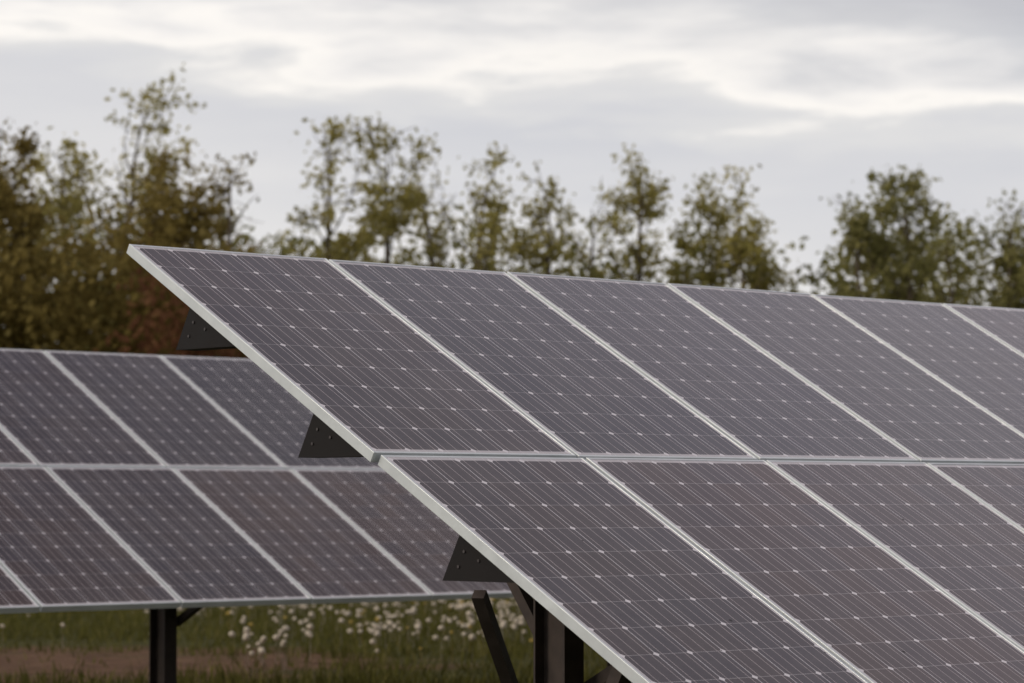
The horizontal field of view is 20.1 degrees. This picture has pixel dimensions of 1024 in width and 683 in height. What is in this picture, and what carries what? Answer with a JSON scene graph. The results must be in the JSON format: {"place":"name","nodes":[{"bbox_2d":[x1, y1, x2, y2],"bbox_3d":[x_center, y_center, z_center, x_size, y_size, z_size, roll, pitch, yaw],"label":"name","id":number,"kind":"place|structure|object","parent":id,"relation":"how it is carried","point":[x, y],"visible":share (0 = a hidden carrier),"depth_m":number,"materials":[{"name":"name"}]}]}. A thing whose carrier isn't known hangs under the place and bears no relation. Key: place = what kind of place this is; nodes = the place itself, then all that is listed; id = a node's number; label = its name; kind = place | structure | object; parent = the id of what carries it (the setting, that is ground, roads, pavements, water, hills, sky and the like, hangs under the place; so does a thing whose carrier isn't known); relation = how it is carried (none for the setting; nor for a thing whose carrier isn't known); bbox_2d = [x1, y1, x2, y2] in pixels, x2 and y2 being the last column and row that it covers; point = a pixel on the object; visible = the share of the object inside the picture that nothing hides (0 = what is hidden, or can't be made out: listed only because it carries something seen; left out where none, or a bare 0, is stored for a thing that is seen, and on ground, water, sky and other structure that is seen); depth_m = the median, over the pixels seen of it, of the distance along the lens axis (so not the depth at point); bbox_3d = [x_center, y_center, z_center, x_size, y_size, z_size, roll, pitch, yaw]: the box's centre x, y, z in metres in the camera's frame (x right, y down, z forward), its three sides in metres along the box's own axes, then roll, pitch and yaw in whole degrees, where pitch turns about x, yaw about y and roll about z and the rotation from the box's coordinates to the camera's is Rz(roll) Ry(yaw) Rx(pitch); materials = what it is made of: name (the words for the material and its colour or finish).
{"place":"outdoors","nodes":[
{"label":"outdoors","id":0,"kind":"place"},
{"bbox_2d":[0,597,606,682],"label":"grass","id":1,"kind":"structure","parent":0,"point":[221,676],"depth_m":29.97,"materials":[{"name":"green plant"}]},
{"bbox_2d":[0,598,606,682],"bbox_3d":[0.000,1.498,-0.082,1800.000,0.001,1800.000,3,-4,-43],"label":"ground","id":2,"kind":"structure","parent":0,"point":[139,660],"depth_m":27.58,"materials":[{"name":"green plant"}]},
{"bbox_2d":[0,147,47,347],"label":"tree","id":3,"kind":"object","parent":2,"relation":"on","point":[8,189],"visible":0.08,"depth_m":56.58,"materials":[{"name":"green plant"}]},
{"bbox_2d":[0,118,124,350],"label":"tree","id":4,"kind":"object","parent":2,"relation":"on","point":[18,211],"visible":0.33,"depth_m":56.40,"materials":[{"name":"green plant"}]},
{"bbox_2d":[13,127,128,346],"bbox_3d":[-9.391,0.177,60.942,3.354,9.509,3.288,3,-4,-43],"label":"tree","id":5,"kind":"object","parent":2,"relation":"on","point":[72,145],"visible":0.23,"depth_m":61.34,"materials":[{"name":"green plant"}]},
{"bbox_2d":[10,63,242,352],"bbox_3d":[-8.321,-0.503,60.171,4.149,10.775,4.105,-2,-4,28],"label":"tree","id":6,"kind":"object","parent":2,"relation":"on","point":[147,156],"visible":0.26,"depth_m":60.53,"materials":[{"name":"green plant"}]},
{"bbox_2d":[0,199,267,358],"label":"hedgerow","id":7,"kind":"object","parent":2,"relation":"on","point":[68,328],"visible":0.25,"depth_m":54.32,"materials":[{"name":"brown plant"}]},
{"bbox_2d":[77,144,222,352],"bbox_3d":[-7.284,0.400,58.366,3.167,8.778,4.715,1,-3,-18],"label":"tree","id":8,"kind":"object","parent":2,"relation":"on","point":[162,163],"visible":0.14,"depth_m":57.87,"materials":[{"name":"green plant"}]},
{"bbox_2d":[92,233,248,358],"bbox_3d":[-5.988,1.177,52.628,3.375,6.463,3.163,-1,-3,13],"label":"copper shrub","id":9,"kind":"object","parent":2,"relation":"on","point":[163,339],"visible":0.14,"depth_m":52.35,"materials":[{"name":"brown plant"}]},
{"bbox_2d":[124,166,232,351],"bbox_3d":[-6.470,0.629,57.050,3.062,8.174,3.202,3,-4,-43],"label":"tree","id":10,"kind":"object","parent":2,"relation":"on","point":[201,211],"visible":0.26,"depth_m":56.48,"materials":[{"name":"green plant"}]},
{"bbox_2d":[199,152,263,356],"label":"tree","id":11,"kind":"object","parent":2,"relation":"on","point":[223,191],"visible":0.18,"depth_m":59.99,"materials":[{"name":"green plant"}]},
{"bbox_2d":[232,230,297,351],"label":"tree","id":12,"kind":"object","parent":2,"relation":"on","point":[268,243],"visible":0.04,"depth_m":66.84,"materials":[{"name":"green plant"}]},
{"bbox_2d":[0,598,532,674],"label":"dandelion seed heads","id":13,"kind":"object","parent":2,"relation":"on","point":[413,610],"visible":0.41,"depth_m":30.80,"materials":[{"name":"white plant"}]},
{"bbox_2d":[0,349,610,682],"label":"solar panel array","id":14,"kind":"object","parent":2,"relation":"on","point":[162,488],"visible":0.3,"depth_m":19.14,"materials":[{"name":"photovoltaic glass cells"},{"name":"aluminium"},{"name":"dark painted steel"}]},
{"bbox_2d":[280,114,399,261],"bbox_3d":[-4.265,0.013,62.107,3.893,9.960,3.027,0,-3,5],"label":"tree","id":15,"kind":"object","parent":2,"relation":"on","point":[363,233],"visible":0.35,"depth_m":61.99,"materials":[{"name":"green plant"}]},
{"bbox_2d":[331,112,463,267],"bbox_3d":[-2.694,-0.004,62.496,4.754,10.036,4.104,3,-4,-43],"label":"tree","id":16,"kind":"object","parent":2,"relation":"on","point":[404,197],"visible":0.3,"depth_m":62.94,"materials":[{"name":"green plant"}]},
{"bbox_2d":[396,155,516,271],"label":"tree","id":17,"kind":"object","parent":2,"relation":"on","point":[431,235],"visible":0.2,"depth_m":64.24,"materials":[{"name":"green plant"}]},
{"bbox_2d":[429,141,547,271],"bbox_3d":[-0.536,0.309,61.868,3.352,9.343,3.257,-1,-3,16],"label":"tree","id":18,"kind":"object","parent":2,"relation":"on","point":[492,204],"visible":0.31,"depth_m":62.13,"materials":[{"name":"green plant"}]},
{"bbox_2d":[0,177,1023,349],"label":"hedgerow","id":19,"kind":"object","parent":2,"relation":"on","point":[831,281],"visible":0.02,"depth_m":64.91,"materials":[{"name":"green plant"}]},
{"bbox_2d":[502,160,586,276],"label":"tree","id":20,"kind":"object","parent":2,"relation":"on","point":[540,214],"visible":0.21,"depth_m":63.39,"materials":[{"name":"green plant"}]},
{"bbox_2d":[127,244,1023,682],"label":"solar panel array","id":21,"kind":"object","parent":2,"relation":"on","point":[641,482],"visible":1,"depth_m":11.22,"materials":[{"name":"photovoltaic glass"},{"name":"silicon cells"},{"name":"aluminium"}]},
{"bbox_2d":[550,178,644,279],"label":"tree","id":22,"kind":"object","parent":2,"relation":"on","point":[584,255],"visible":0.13,"depth_m":66.02,"materials":[{"name":"green plant"}]},
{"bbox_2d":[579,143,674,281],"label":"tree","id":23,"kind":"object","parent":2,"relation":"on","point":[639,199],"visible":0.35,"depth_m":63.78,"materials":[{"name":"green plant"}]},
{"bbox_2d":[647,168,751,286],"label":"tree","id":24,"kind":"object","parent":2,"relation":"on","point":[718,221],"visible":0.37,"depth_m":64.21,"materials":[{"name":"green plant"}]},
{"bbox_2d":[691,164,805,292],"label":"tree","id":25,"kind":"object","parent":2,"relation":"on","point":[746,248],"visible":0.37,"depth_m":62.91,"materials":[{"name":"green plant"}]},
{"bbox_2d":[819,181,937,301],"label":"tree","id":26,"kind":"object","parent":2,"relation":"on","point":[859,234],"visible":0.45,"depth_m":62.08,"materials":[{"name":"green plant"}]},
{"bbox_2d":[837,164,977,303],"bbox_3d":[8.647,0.572,62.971,3.020,8.939,3.491,3,-4,-43],"label":"tree","id":27,"kind":"object","parent":2,"relation":"on","point":[888,187],"visible":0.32,"depth_m":63.12,"materials":[{"name":"green plant"}]},
{"bbox_2d":[902,219,1006,307],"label":"tree","id":28,"kind":"object","parent":2,"relation":"on","point":[948,251],"visible":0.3,"depth_m":60.23,"materials":[{"name":"green plant"}]},
{"bbox_2d":[962,190,1023,308],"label":"tree","id":29,"kind":"object","parent":2,"relation":"on","point":[999,259],"visible":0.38,"depth_m":62.25,"materials":[{"name":"green plant"}]},
{"bbox_2d":[983,189,1023,308],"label":"tree","id":30,"kind":"object","parent":2,"relation":"on","point":[1017,260],"visible":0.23,"depth_m":61.60,"materials":[{"name":"green plant"}]},
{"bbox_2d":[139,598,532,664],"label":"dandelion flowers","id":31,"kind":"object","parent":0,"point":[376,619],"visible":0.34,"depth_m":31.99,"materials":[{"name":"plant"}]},
{"bbox_2d":[0,0,1023,342],"label":"sky","id":32,"kind":"structure","parent":0,"point":[820,95],"materials":[{"name":"white"}]}
]}

